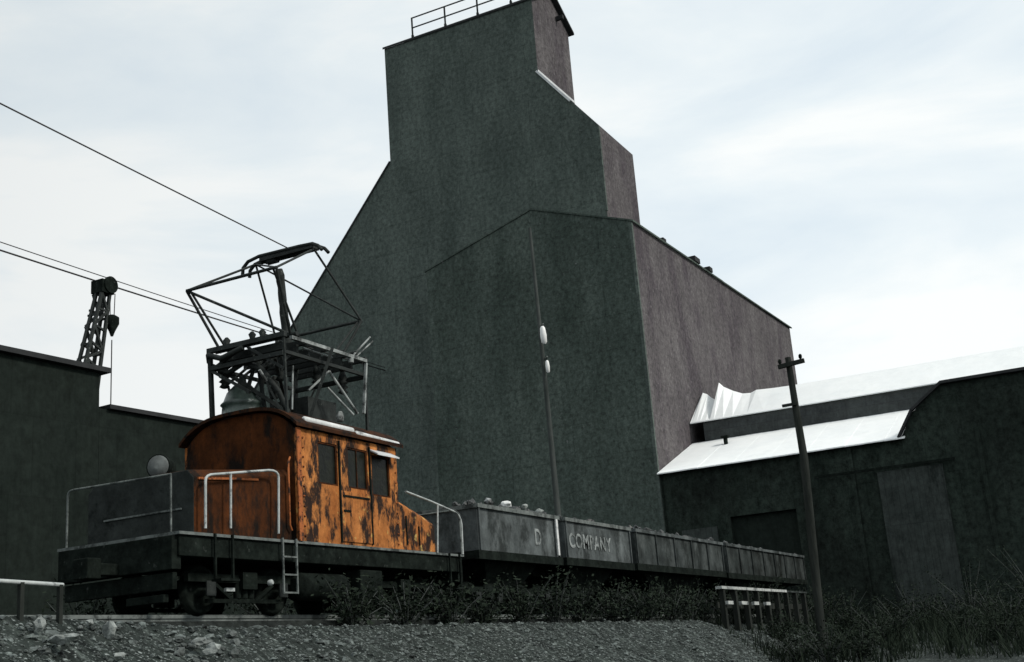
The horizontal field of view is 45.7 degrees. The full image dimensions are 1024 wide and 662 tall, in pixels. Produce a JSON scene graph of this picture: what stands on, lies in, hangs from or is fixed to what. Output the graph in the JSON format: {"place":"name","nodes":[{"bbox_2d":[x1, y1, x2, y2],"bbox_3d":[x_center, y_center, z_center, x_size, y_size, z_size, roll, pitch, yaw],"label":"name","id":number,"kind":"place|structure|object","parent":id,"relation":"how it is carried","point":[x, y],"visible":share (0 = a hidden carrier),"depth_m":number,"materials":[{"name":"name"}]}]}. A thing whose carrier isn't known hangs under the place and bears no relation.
{"place":"outdoors","nodes":[
{"label":"outdoors","id":0,"kind":"place"},
{"bbox_2d":[0,242,384,367],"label":"power line","id":1,"kind":"object","parent":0,"point":[144,290],"visible":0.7,"depth_m":57.45,"materials":[{"name":"metal"}]},
{"bbox_2d":[0,249,385,370],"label":"power line","id":2,"kind":"object","parent":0,"point":[149,297],"visible":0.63,"depth_m":57.69,"materials":[{"name":"metal"}]},
{"bbox_2d":[0,615,1023,661],"bbox_3d":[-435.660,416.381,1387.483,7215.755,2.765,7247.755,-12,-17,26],"label":"ground","id":3,"kind":"structure","parent":0,"point":[10,630],"depth_m":22.69,"materials":[{"name":"grey gravel"}]},
{"bbox_2d":[0,579,63,623],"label":"guard rail","id":4,"kind":"object","parent":3,"relation":"on","point":[20,601],"visible":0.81,"depth_m":15.70,"materials":[{"name":"grey metal"}]},
{"bbox_2d":[33,616,45,631],"bbox_3d":[-5.928,3.672,15.233,0.158,0.207,0.126,2,-17,-21],"label":"rock","id":5,"kind":"object","parent":3,"relation":"on","point":[39,622],"visible":1,"depth_m":15.20,"materials":[{"name":"stone"}]},
{"bbox_2d":[37,646,50,654],"bbox_3d":[-5.703,3.893,14.781,0.185,0.106,0.117,-12,-17,26],"label":"rock","id":6,"kind":"object","parent":3,"relation":"on","point":[44,650],"visible":1,"depth_m":14.74,"materials":[{"name":"grey stone"}]},
{"bbox_2d":[47,633,79,645],"bbox_3d":[-5.506,3.794,14.930,0.487,0.142,0.236,-12,-17,26],"label":"rock","id":7,"kind":"object","parent":3,"relation":"on","point":[61,639],"visible":1,"depth_m":14.88,"materials":[{"name":"stone"}]},
{"bbox_2d":[42,574,116,614],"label":"scrub bush","id":8,"kind":"object","parent":3,"relation":"on","point":[103,607],"visible":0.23,"depth_m":23.48,"materials":[{"name":"green plant"}]},
{"bbox_2d":[86,619,93,625],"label":"rock","id":9,"kind":"object","parent":3,"relation":"on","point":[90,622],"visible":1,"depth_m":16.05,"materials":[{"name":"stone"}]},
{"bbox_2d":[76,276,118,403],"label":"derrick crane","id":10,"kind":"object","parent":3,"relation":"on","point":[103,288],"visible":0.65,"depth_m":46.72,"materials":[{"name":"metal"}]},
{"bbox_2d":[102,621,116,638],"bbox_3d":[-5.355,3.979,16.148,0.223,0.245,0.103,-12,-17,26],"label":"rock","id":11,"kind":"object","parent":3,"relation":"on","point":[109,629],"visible":1,"depth_m":16.11,"materials":[{"name":"stone"}]},
{"bbox_2d":[114,633,123,640],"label":"rock","id":12,"kind":"object","parent":3,"relation":"on","point":[118,637],"visible":0.88,"depth_m":16.34,"materials":[{"name":"grey stone"}]},
{"bbox_2d":[114,652,125,657],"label":"rock","id":13,"kind":"object","parent":3,"relation":"on","point":[120,654],"visible":1,"depth_m":15.49,"materials":[{"name":"stone"}]},
{"bbox_2d":[173,647,184,654],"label":"rock","id":14,"kind":"object","parent":3,"relation":"on","point":[181,650],"visible":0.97,"depth_m":16.84,"materials":[{"name":"grey stone"}]},
{"bbox_2d":[175,637,183,641],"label":"rock","id":15,"kind":"object","parent":3,"relation":"on","point":[179,639],"visible":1,"depth_m":17.33,"materials":[{"name":"grey stone"}]},
{"bbox_2d":[144,575,232,614],"bbox_3d":[-7.089,5.931,26.305,2.161,2.117,2.722,0,-16,-17],"label":"scrub bush","id":16,"kind":"object","parent":3,"relation":"on","point":[182,608],"visible":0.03,"depth_m":26.31,"materials":[{"name":"green plant"}]},
{"bbox_2d":[186,643,195,648],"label":"rock","id":17,"kind":"object","parent":3,"relation":"on","point":[191,646],"visible":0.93,"depth_m":17.23,"materials":[{"name":"grey stone"}]},
{"bbox_2d":[187,627,197,632],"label":"rock","id":18,"kind":"object","parent":3,"relation":"on","point":[191,629],"visible":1,"depth_m":18.03,"materials":[{"name":"grey stone"}]},
{"bbox_2d":[0,345,392,614],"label":"engine house","id":19,"kind":"structure","parent":3,"relation":"on","point":[62,433],"depth_m":36.54,"materials":[{"name":"metal"}]},
{"bbox_2d":[191,637,211,644],"bbox_3d":[-4.387,4.384,17.145,0.289,0.110,0.134,10,-21,-42],"label":"rock","id":20,"kind":"object","parent":3,"relation":"on","point":[201,641],"visible":0.99,"depth_m":17.09,"materials":[{"name":"stone"}]},
{"bbox_2d":[207,628,214,632],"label":"rock","id":21,"kind":"object","parent":3,"relation":"on","point":[211,630],"visible":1,"depth_m":18.40,"materials":[{"name":"grey stone"}]},
{"bbox_2d":[202,642,220,657],"bbox_3d":[-4.212,4.472,17.018,0.261,0.214,0.164,-6,-15,7],"label":"rock","id":22,"kind":"object","parent":3,"relation":"on","point":[211,649],"visible":1,"depth_m":16.96,"materials":[{"name":"stone"}]},
{"bbox_2d":[224,630,237,637],"bbox_3d":[-4.315,4.665,18.643,0.166,0.142,0.269,-7,-16,9],"label":"rock","id":23,"kind":"object","parent":3,"relation":"on","point":[231,634],"visible":0.99,"depth_m":18.59,"materials":[{"name":"grey stone"}]},
{"bbox_2d":[229,648,240,657],"bbox_3d":[-4.060,4.724,17.794,0.174,0.159,0.241,-2,-16,-9],"label":"rock","id":24,"kind":"object","parent":3,"relation":"on","point":[234,653],"visible":1,"depth_m":17.74,"materials":[{"name":"grey stone"}]},
{"bbox_2d":[230,638,240,644],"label":"rock","id":25,"kind":"object","parent":3,"relation":"on","point":[235,641],"visible":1,"depth_m":18.29,"materials":[{"name":"grey stone"}]},
{"bbox_2d":[226,595,293,614],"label":"scrub bush","id":26,"kind":"object","parent":3,"relation":"on","point":[254,606],"visible":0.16,"depth_m":28.54,"materials":[{"name":"green plant"}]},
{"bbox_2d":[284,600,338,614],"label":"scrub bush","id":27,"kind":"object","parent":3,"relation":"on","point":[294,611],"visible":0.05,"depth_m":31.68,"materials":[{"name":"green plant"}]},
{"bbox_2d":[311,564,398,625],"bbox_3d":[-3.092,5.078,22.877,1.455,1.339,1.874,-12,-17,26],"label":"scrub bush","id":28,"kind":"object","parent":3,"relation":"on","point":[353,614],"visible":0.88,"depth_m":22.73,"materials":[{"name":"green plant"}]},
{"bbox_2d":[378,601,400,614],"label":"scrub bush","id":29,"kind":"object","parent":3,"relation":"on","point":[379,613],"visible":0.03,"depth_m":33.29,"materials":[{"name":"green plant"}]},
{"bbox_2d":[365,567,455,624],"bbox_3d":[-2.106,5.498,24.635,1.854,1.335,1.537,-2,-16,-11],"label":"scrub bush","id":30,"kind":"object","parent":3,"relation":"on","point":[407,618],"visible":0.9,"depth_m":24.49,"materials":[{"name":"green plant"}]},
{"bbox_2d":[405,574,495,624],"bbox_3d":[-1.355,5.825,25.846,1.826,1.359,1.481,-12,-17,26],"label":"scrub bush","id":31,"kind":"object","parent":3,"relation":"on","point":[447,614],"visible":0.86,"depth_m":25.73,"materials":[{"name":"green plant"}]},
{"bbox_2d":[114,617,839,627],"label":"track ballast","id":32,"kind":"structure","parent":3,"relation":"on","point":[247,624],"depth_m":21.94,"materials":[{"name":"grey gravel"}]},
{"bbox_2d":[7,614,785,621],"bbox_3d":[-8.548,3.697,15.343,0.140,0.200,100.000,-12,-17,26],"label":"rail","id":33,"kind":"object","parent":32,"relation":"on","point":[133,618],"depth_m":21.49,"materials":[{"name":"metal"}]},
{"bbox_2d":[57,242,466,616],"bbox_3d":[-4.766,1.919,25.316,3.090,7.990,10.700,-12,-17,26],"label":"electric locomotive","id":34,"kind":"object","parent":33,"relation":"on","point":[265,509],"visible":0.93,"depth_m":23.71,"materials":[{"name":"orange metal"}]},
{"bbox_2d":[0,103,286,247],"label":"trolley wire","id":35,"kind":"object","parent":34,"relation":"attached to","point":[134,170],"visible":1,"depth_m":22.67,"materials":[{"name":"black metal"}]},
{"bbox_2d":[318,441,337,485],"bbox_3d":[-3.706,2.652,24.199,0.060,0.843,0.641,-12,-17,26],"label":"window","id":36,"kind":"structure","parent":34,"relation":"in","point":[327,458],"depth_m":24.23,"materials":[{"name":"black glass"}]},
{"bbox_2d":[337,441,373,544],"bbox_3d":[-3.188,3.316,24.814,0.037,2.040,1.127,-12,-17,26],"label":"cab door","id":37,"kind":"structure","parent":34,"relation":"in","point":[356,509],"depth_m":24.66,"materials":[{"name":"orange paint"}]},
{"bbox_2d":[347,447,367,490],"bbox_3d":[-3.224,2.860,25.091,0.060,0.843,0.716,-12,-17,26],"label":"window","id":38,"kind":"structure","parent":34,"relation":"in","point":[356,458],"depth_m":25.12,"materials":[{"name":"black glass"}]},
{"bbox_2d":[371,455,389,497],"bbox_3d":[-2.823,3.099,25.807,0.060,0.863,0.681,-12,-17,26],"label":"window","id":39,"kind":"structure","parent":34,"relation":"in","point":[380,465],"depth_m":25.84,"materials":[{"name":"black glass"}]},
{"bbox_2d":[401,503,563,614],"bbox_3d":[-0.939,6.113,31.474,2.870,2.610,4.924,-12,-17,26],"label":"coal car","id":40,"kind":"object","parent":33,"relation":"on","point":[497,540],"visible":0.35,"depth_m":30.25,"materials":[{"name":"grey metal"}]},
{"bbox_2d":[438,498,545,513],"bbox_3d":[-1.022,4.828,31.896,2.637,0.609,4.564,-12,-17,26],"label":"coal load","id":41,"kind":"object","parent":40,"relation":"in","point":[488,501],"visible":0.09,"depth_m":30.52},
{"bbox_2d":[501,501,510,507],"bbox_3d":[-0.156,4.468,31.269,0.327,0.189,0.255,-12,-17,26],"label":"pale lump","id":42,"kind":"object","parent":41,"relation":"on","point":[506,504],"visible":0.89,"depth_m":31.17,"materials":[{"name":"white stone"}]},
{"bbox_2d":[499,517,634,614],"bbox_3d":[1.382,7.125,35.809,2.840,2.610,5.098,-12,-17,26],"label":"coal car","id":43,"kind":"object","parent":33,"relation":"on","point":[601,552],"visible":0.38,"depth_m":34.91,"materials":[{"name":"grey metal"}]},
{"bbox_2d":[586,528,726,614],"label":"coal car","id":44,"kind":"object","parent":33,"relation":"on","point":[673,557],"visible":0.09,"depth_m":40.62,"materials":[{"name":"grey metal"}]},
{"bbox_2d":[625,525,713,540],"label":"coal load","id":45,"kind":"object","parent":44,"relation":"in","point":[660,530],"visible":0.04,"depth_m":40.12},
{"bbox_2d":[691,543,807,613],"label":"coal car","id":46,"kind":"object","parent":33,"relation":"on","point":[755,565],"visible":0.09,"depth_m":49.15,"materials":[{"name":"grey metal"}]},
{"bbox_2d":[697,582,744,623],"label":"scrub bush","id":47,"kind":"object","parent":32,"relation":"on","point":[730,613],"visible":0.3,"depth_m":42.58,"materials":[{"name":"green plant"}]},
{"bbox_2d":[780,584,833,621],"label":"scrub bush","id":48,"kind":"object","parent":32,"relation":"on","point":[812,610],"visible":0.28,"depth_m":52.67,"materials":[{"name":"green plant"}]},
{"bbox_2d":[449,573,512,623],"bbox_3d":[-0.641,6.198,27.314,1.459,1.409,1.528,-12,-17,26],"label":"scrub bush","id":49,"kind":"object","parent":3,"relation":"on","point":[485,616],"visible":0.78,"depth_m":27.21,"materials":[{"name":"green plant"}]},
{"bbox_2d":[480,569,562,623],"bbox_3d":[0.325,6.336,28.654,1.822,1.428,1.868,-12,-17,26],"label":"scrub bush","id":50,"kind":"object","parent":3,"relation":"on","point":[519,612],"visible":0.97,"depth_m":28.41,"materials":[{"name":"green plant"}]},
{"bbox_2d":[254,0,796,614],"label":"coal breaker","id":51,"kind":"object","parent":3,"relation":"on","point":[500,142],"visible":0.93,"depth_m":72.61,"materials":[{"name":"metal"}]},
{"bbox_2d":[528,227,560,515],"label":"utility pole","id":52,"kind":"object","parent":3,"relation":"on","point":[542,342],"visible":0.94,"depth_m":42.97,"materials":[{"name":"grey wood"}]},
{"bbox_2d":[516,559,583,622],"bbox_3d":[1.021,6.530,30.266,1.729,1.796,1.957,-7,-16,10],"label":"scrub bush","id":53,"kind":"object","parent":3,"relation":"on","point":[555,612],"visible":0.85,"depth_m":29.99,"materials":[{"name":"green plant"}]},
{"bbox_2d":[543,574,616,622],"bbox_3d":[1.820,7.146,31.940,1.816,1.426,1.565,11,-21,-43],"label":"scrub bush","id":54,"kind":"object","parent":3,"relation":"on","point":[587,618],"visible":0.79,"depth_m":31.85,"materials":[{"name":"green plant"}]},
{"bbox_2d":[577,576,644,621],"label":"scrub bush","id":55,"kind":"object","parent":3,"relation":"on","point":[614,615],"visible":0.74,"depth_m":33.05,"materials":[{"name":"green plant"}]},
{"bbox_2d":[595,576,663,621],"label":"scrub bush","id":56,"kind":"object","parent":3,"relation":"on","point":[637,609],"visible":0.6,"depth_m":34.31,"materials":[{"name":"green plant"}]},
{"bbox_2d":[612,577,675,621],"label":"scrub bush","id":57,"kind":"object","parent":3,"relation":"on","point":[652,611],"visible":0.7,"depth_m":35.69,"materials":[{"name":"green plant"}]},
{"bbox_2d":[651,576,699,620],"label":"scrub bush","id":58,"kind":"object","parent":3,"relation":"on","point":[676,610],"visible":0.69,"depth_m":37.47,"materials":[{"name":"green plant"}]},
{"bbox_2d":[656,580,710,619],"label":"scrub bush","id":59,"kind":"object","parent":3,"relation":"on","point":[692,614],"visible":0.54,"depth_m":39.31,"materials":[{"name":"green plant"}]},
{"bbox_2d":[675,576,731,622],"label":"scrub bush","id":60,"kind":"object","parent":3,"relation":"on","point":[707,610],"visible":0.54,"depth_m":40.70,"materials":[{"name":"green plant"}]},
{"bbox_2d":[730,590,764,622],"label":"scrub bush","id":61,"kind":"object","parent":3,"relation":"on","point":[742,611],"visible":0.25,"depth_m":43.99,"materials":[{"name":"green plant"}]},
{"bbox_2d":[715,586,809,631],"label":"timber railing","id":62,"kind":"object","parent":3,"relation":"on","point":[745,604],"visible":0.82,"depth_m":42.78,"materials":[{"name":"grey wood"}]},
{"bbox_2d":[745,574,789,622],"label":"scrub bush","id":63,"kind":"object","parent":3,"relation":"on","point":[763,610],"visible":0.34,"depth_m":45.89,"materials":[{"name":"green plant"}]},
{"bbox_2d":[753,578,790,620],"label":"scrub bush","id":64,"kind":"object","parent":3,"relation":"on","point":[774,613],"visible":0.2,"depth_m":47.90,"materials":[{"name":"green plant"}]},
{"bbox_2d":[759,607,800,641],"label":"scrub bush","id":65,"kind":"object","parent":3,"relation":"on","point":[777,627],"visible":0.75,"depth_m":41.77,"materials":[{"name":"green plant"}]},
{"bbox_2d":[764,582,812,622],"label":"scrub bush","id":66,"kind":"object","parent":3,"relation":"on","point":[792,611],"visible":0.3,"depth_m":49.38,"materials":[{"name":"green plant"}]},
{"bbox_2d":[763,626,824,661],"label":"scrub bush","id":67,"kind":"object","parent":3,"relation":"on","point":[796,652],"visible":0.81,"depth_m":38.00,"materials":[{"name":"green plant"}]},
{"bbox_2d":[779,588,813,621],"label":"scrub bush","id":68,"kind":"object","parent":3,"relation":"on","point":[807,605],"visible":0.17,"depth_m":51.33,"materials":[{"name":"green plant"}]},
{"bbox_2d":[777,354,825,648],"bbox_3d":[9.776,5.466,39.780,0.960,9.562,0.410,-12,-17,26],"label":"telegraph pole","id":69,"kind":"object","parent":3,"relation":"on","point":[812,546],"visible":0.94,"depth_m":39.76,"materials":[{"name":"brown wood"}]},
{"bbox_2d":[787,617,836,658],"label":"scrub bush","id":70,"kind":"object","parent":3,"relation":"on","point":[803,627],"visible":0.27,"depth_m":39.32,"materials":[{"name":"green plant"}]},
{"bbox_2d":[603,598,1023,661],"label":"weeds","id":71,"kind":"object","parent":3,"relation":"on","point":[943,636],"visible":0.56,"depth_m":38.69,"materials":[{"name":"green plant"}]},
{"bbox_2d":[805,587,845,621],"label":"scrub bush","id":72,"kind":"object","parent":3,"relation":"on","point":[830,610],"visible":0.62,"depth_m":54.34,"materials":[{"name":"green plant"}]},
{"bbox_2d":[794,617,864,661],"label":"scrub bush","id":73,"kind":"object","parent":3,"relation":"on","point":[827,653],"visible":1,"depth_m":36.40,"materials":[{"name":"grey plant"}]},
{"bbox_2d":[657,346,1023,620],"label":"loading shed","id":74,"kind":"structure","parent":3,"relation":"on","point":[915,469],"depth_m":58.79,"materials":[{"name":"metal"}]},
{"bbox_2d":[682,526,720,613],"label":"sliding door","id":75,"kind":"structure","parent":74,"relation":"in","point":[701,533],"depth_m":61.88,"materials":[{"name":"grey metal"}]},
{"bbox_2d":[732,509,808,613],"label":"sliding door","id":76,"kind":"structure","parent":74,"relation":"in","point":[779,530],"depth_m":60.71,"materials":[{"name":"metal"}]},
{"bbox_2d":[877,463,966,615],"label":"sliding door","id":77,"kind":"structure","parent":74,"relation":"in","point":[920,533],"depth_m":56.90,"materials":[{"name":"grey metal"}]},
{"bbox_2d":[829,603,858,631],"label":"scrub bush","id":78,"kind":"object","parent":3,"relation":"on","point":[844,622],"visible":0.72,"depth_m":47.51,"materials":[{"name":"green plant"}]},
{"bbox_2d":[822,585,871,618],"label":"scrub bush","id":79,"kind":"object","parent":3,"relation":"on","point":[851,603],"visible":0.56,"depth_m":56.36,"materials":[{"name":"green plant"}]},
{"bbox_2d":[835,619,885,661],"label":"scrub bush","id":80,"kind":"object","parent":3,"relation":"on","point":[862,646],"visible":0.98,"depth_m":36.35,"materials":[{"name":"green plant"}]},
{"bbox_2d":[846,600,901,635],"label":"scrub bush","id":81,"kind":"object","parent":3,"relation":"on","point":[867,620],"visible":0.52,"depth_m":44.26,"materials":[{"name":"green plant"}]},
{"bbox_2d":[872,600,900,620],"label":"scrub bush","id":82,"kind":"object","parent":3,"relation":"on","point":[888,608],"visible":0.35,"depth_m":54.35,"materials":[{"name":"green plant"}]},
{"bbox_2d":[857,607,917,642],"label":"scrub bush","id":83,"kind":"object","parent":3,"relation":"on","point":[890,626],"visible":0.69,"depth_m":40.67,"materials":[{"name":"green plant"}]},
{"bbox_2d":[872,590,935,633],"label":"scrub bush","id":84,"kind":"object","parent":3,"relation":"on","point":[903,606],"visible":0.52,"depth_m":46.23,"materials":[{"name":"grey plant"}]},
{"bbox_2d":[873,575,948,616],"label":"scrub bush","id":85,"kind":"object","parent":3,"relation":"on","point":[913,605],"visible":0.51,"depth_m":54.02,"materials":[{"name":"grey plant"}]},
{"bbox_2d":[913,588,949,619],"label":"scrub bush","id":86,"kind":"object","parent":3,"relation":"on","point":[923,605],"visible":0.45,"depth_m":51.49,"materials":[{"name":"green plant"}]},
{"bbox_2d":[914,587,973,622],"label":"scrub bush","id":87,"kind":"object","parent":3,"relation":"on","point":[946,607],"visible":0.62,"depth_m":46.41,"materials":[{"name":"green plant"}]},
{"bbox_2d":[942,606,988,639],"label":"scrub bush","id":88,"kind":"object","parent":3,"relation":"on","point":[963,621],"visible":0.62,"depth_m":40.59,"materials":[{"name":"green plant"}]},
{"bbox_2d":[924,554,1010,613],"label":"scrub bush","id":89,"kind":"object","parent":3,"relation":"on","point":[964,571],"visible":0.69,"depth_m":53.44,"materials":[{"name":"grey plant"}]},
{"bbox_2d":[959,574,1021,619],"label":"scrub bush","id":90,"kind":"object","parent":3,"relation":"on","point":[984,605],"visible":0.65,"depth_m":47.68,"materials":[{"name":"green plant"}]},
{"bbox_2d":[977,609,1021,644],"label":"scrub bush","id":91,"kind":"object","parent":3,"relation":"on","point":[996,626],"visible":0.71,"depth_m":37.18,"materials":[{"name":"green plant"}]},
{"bbox_2d":[981,585,1023,625],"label":"scrub bush","id":92,"kind":"object","parent":3,"relation":"on","point":[1011,607],"visible":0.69,"depth_m":43.15,"materials":[{"name":"green plant"}]},
{"bbox_2d":[985,546,1023,597],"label":"scrub bush","id":93,"kind":"object","parent":3,"relation":"on","point":[1012,564],"visible":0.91,"depth_m":52.48,"materials":[{"name":"green plant"}]},
{"bbox_2d":[1000,576,1023,606],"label":"scrub bush","id":94,"kind":"object","parent":3,"relation":"on","point":[1022,589],"visible":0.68,"depth_m":48.70,"materials":[{"name":"green plant"}]},
{"bbox_2d":[0,0,1023,419],"label":"sky","id":95,"kind":"structure","parent":0,"point":[853,170],"materials":[{"name":"white"}]}
]}

